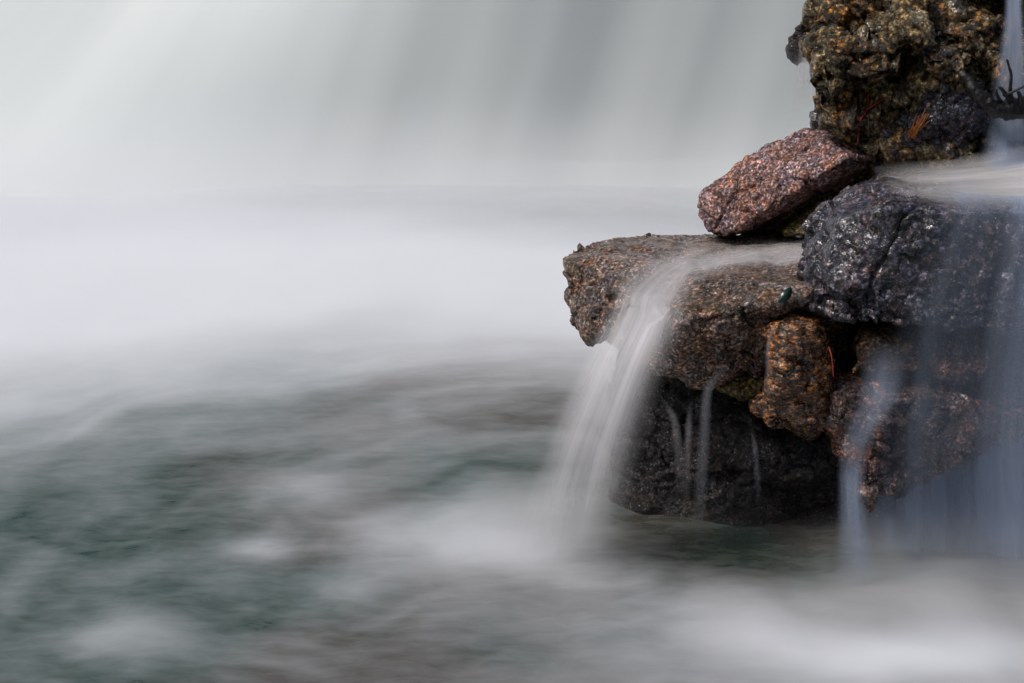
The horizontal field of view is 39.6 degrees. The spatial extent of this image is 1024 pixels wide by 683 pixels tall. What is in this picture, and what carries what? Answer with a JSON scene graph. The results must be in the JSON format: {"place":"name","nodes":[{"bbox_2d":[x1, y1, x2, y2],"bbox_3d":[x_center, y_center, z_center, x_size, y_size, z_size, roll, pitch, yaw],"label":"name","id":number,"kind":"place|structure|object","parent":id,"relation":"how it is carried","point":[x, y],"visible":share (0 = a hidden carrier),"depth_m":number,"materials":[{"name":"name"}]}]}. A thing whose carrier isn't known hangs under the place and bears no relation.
{"place":"outdoors","nodes":[
{"label":"outdoors","id":0,"kind":"place"},
{"bbox_2d":[0,0,815,196],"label":"waterfall","id":1,"kind":"structure","parent":0,"point":[98,97],"depth_m":10.64,"materials":[{"name":"white liquid"}]},
{"bbox_2d":[0,185,1023,682],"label":"pool water","id":2,"kind":"structure","parent":0,"point":[306,433],"depth_m":5.37,"materials":[{"name":"white liquid"}]},
{"bbox_2d":[596,351,875,526],"bbox_3d":[0.896,0.463,5.521,1.172,1.233,1.117,0,18,0],"label":"wall rock","id":3,"kind":"object","parent":2,"relation":"in","point":[675,447],"depth_m":5.09,"materials":[{"name":"black stone"}]},
{"bbox_2d":[562,230,848,399],"bbox_3d":[0.801,-0.106,5.260,1.237,0.528,1.212,0,18,0],"label":"ledge rock","id":4,"kind":"object","parent":3,"relation":"on","point":[720,304],"visible":0.63,"depth_m":4.89,"materials":[{"name":"brown stone"}]},
{"bbox_2d":[573,288,666,463],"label":"water cascade","id":5,"kind":"object","parent":4,"relation":"on","point":[636,344],"visible":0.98,"depth_m":4.69,"materials":[{"name":"liquid"}]},
{"bbox_2d":[778,287,791,302],"bbox_3d":[0.889,-0.149,4.605,0.057,0.047,0.023,-12,21,-32],"label":"leaf","id":6,"kind":"object","parent":4,"relation":"attached to","point":[786,294],"visible":1,"depth_m":4.60,"materials":[{"name":"teal plant"}]},
{"bbox_2d":[697,128,877,235],"bbox_3d":[1.083,-0.591,5.481,0.669,0.496,0.650,7,19,20],"label":"slab rock","id":7,"kind":"object","parent":4,"relation":"on","point":[768,187],"visible":0.9,"depth_m":5.28,"materials":[{"name":"red stone"}]},
{"bbox_2d":[776,192,835,236],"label":"stone","id":8,"kind":"object","parent":4,"relation":"on","point":[790,226],"visible":0.46,"depth_m":5.32,"materials":[{"name":"green stone"}]},
{"bbox_2d":[716,374,765,401],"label":"stone","id":9,"kind":"object","parent":3,"relation":"on","point":[743,387],"visible":0.61,"depth_m":4.87,"materials":[{"name":"green stone"}]},
{"bbox_2d":[748,312,835,440],"bbox_3d":[0.964,0.132,4.846,0.310,0.533,0.452,0,18,0],"label":"stone","id":10,"kind":"object","parent":3,"relation":"on","point":[792,396],"visible":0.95,"depth_m":4.66,"materials":[{"name":"brown stone"}]},
{"bbox_2d":[829,348,833,376],"bbox_3d":[1.036,0.066,4.625,0.010,0.091,0.045,-6,19,-18],"label":"dry stem","id":11,"kind":"object","parent":10,"relation":"hanging from","point":[832,363],"visible":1,"depth_m":4.61,"materials":[{"name":"brown plant"}]},
{"bbox_2d":[797,163,1023,336],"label":"boulder","id":12,"kind":"object","parent":10,"relation":"on","point":[904,247],"visible":0.9,"depth_m":4.50,"materials":[{"name":"grey stone"}]},
{"bbox_2d":[798,0,1023,182],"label":"mossy boulder","id":13,"kind":"object","parent":12,"relation":"on","point":[900,55],"visible":0.84,"depth_m":4.96,"materials":[{"name":"brown stone"}]},
{"bbox_2d":[785,20,807,65],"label":"knob rock","id":14,"kind":"object","parent":13,"relation":"on","point":[794,56],"visible":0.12,"depth_m":5.77,"materials":[{"name":"grey stone"}]},
{"bbox_2d":[860,111,869,136],"bbox_3d":[1.255,-0.776,5.064,0.039,0.106,0.102,6,19,17],"label":"dry stem","id":15,"kind":"object","parent":13,"relation":"on","point":[868,132],"visible":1,"depth_m":5.07,"materials":[{"name":"plant"}]},
{"bbox_2d":[857,94,886,142],"bbox_3d":[1.254,-0.782,5.012,0.091,0.190,0.154,0,18,0],"label":"dry stem","id":16,"kind":"object","parent":13,"relation":"on","point":[866,110],"visible":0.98,"depth_m":4.99,"materials":[{"name":"red plant"}]},
{"bbox_2d":[882,77,1000,154],"bbox_3d":[1.545,-0.805,5.121,0.473,0.334,0.434,0,18,0],"label":"foot rock","id":17,"kind":"object","parent":13,"relation":"on","point":[956,118],"visible":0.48,"depth_m":4.95,"materials":[{"name":"grey stone"}]},
{"bbox_2d":[907,108,929,138],"bbox_3d":[1.409,-0.756,4.943,0.076,0.110,0.035,14,23,37],"label":"dead fern","id":18,"kind":"object","parent":17,"relation":"on","point":[912,132],"visible":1,"depth_m":4.93,"materials":[{"name":"orange plant"}]},
{"bbox_2d":[956,59,1023,120],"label":"driftwood","id":19,"kind":"object","parent":13,"relation":"on","point":[1010,107],"visible":1,"depth_m":4.74,"materials":[{"name":"black wood"}]},
{"bbox_2d":[930,161,1023,194],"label":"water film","id":20,"kind":"object","parent":12,"relation":"on","point":[1009,176],"visible":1,"depth_m":4.73,"materials":[{"name":"white liquid"}]},
{"bbox_2d":[851,323,927,377],"bbox_3d":[1.282,0.054,4.867,0.243,0.294,0.458,4,18,12],"label":"stone","id":21,"kind":"object","parent":3,"relation":"on","point":[883,351],"visible":0.88,"depth_m":4.68,"materials":[{"name":"brown stone"}]},
{"bbox_2d":[823,363,1023,512],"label":"stone","id":22,"kind":"object","parent":3,"relation":"on","point":[903,434],"visible":0.73,"depth_m":4.66,"materials":[{"name":"brown stone"}]},
{"bbox_2d":[927,327,990,385],"bbox_3d":[1.519,0.048,4.839,0.201,0.342,0.540,6,19,17],"label":"stone","id":23,"kind":"object","parent":22,"relation":"on","point":[958,356],"visible":0.92,"depth_m":4.60,"materials":[{"name":"stone"}]},
{"bbox_2d":[836,192,1023,525],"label":"wall rock","id":24,"kind":"object","parent":2,"relation":"in","point":[988,486],"depth_m":5.00,"materials":[{"name":"grey stone"}]},
{"bbox_2d":[809,106,871,185],"bbox_3d":[1.379,-0.707,5.815,0.450,0.657,0.535,0,18,0],"label":"wedge rock","id":25,"kind":"object","parent":24,"relation":"on","point":[814,117],"visible":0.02,"depth_m":5.50,"materials":[{"name":"grey stone"}]}
]}

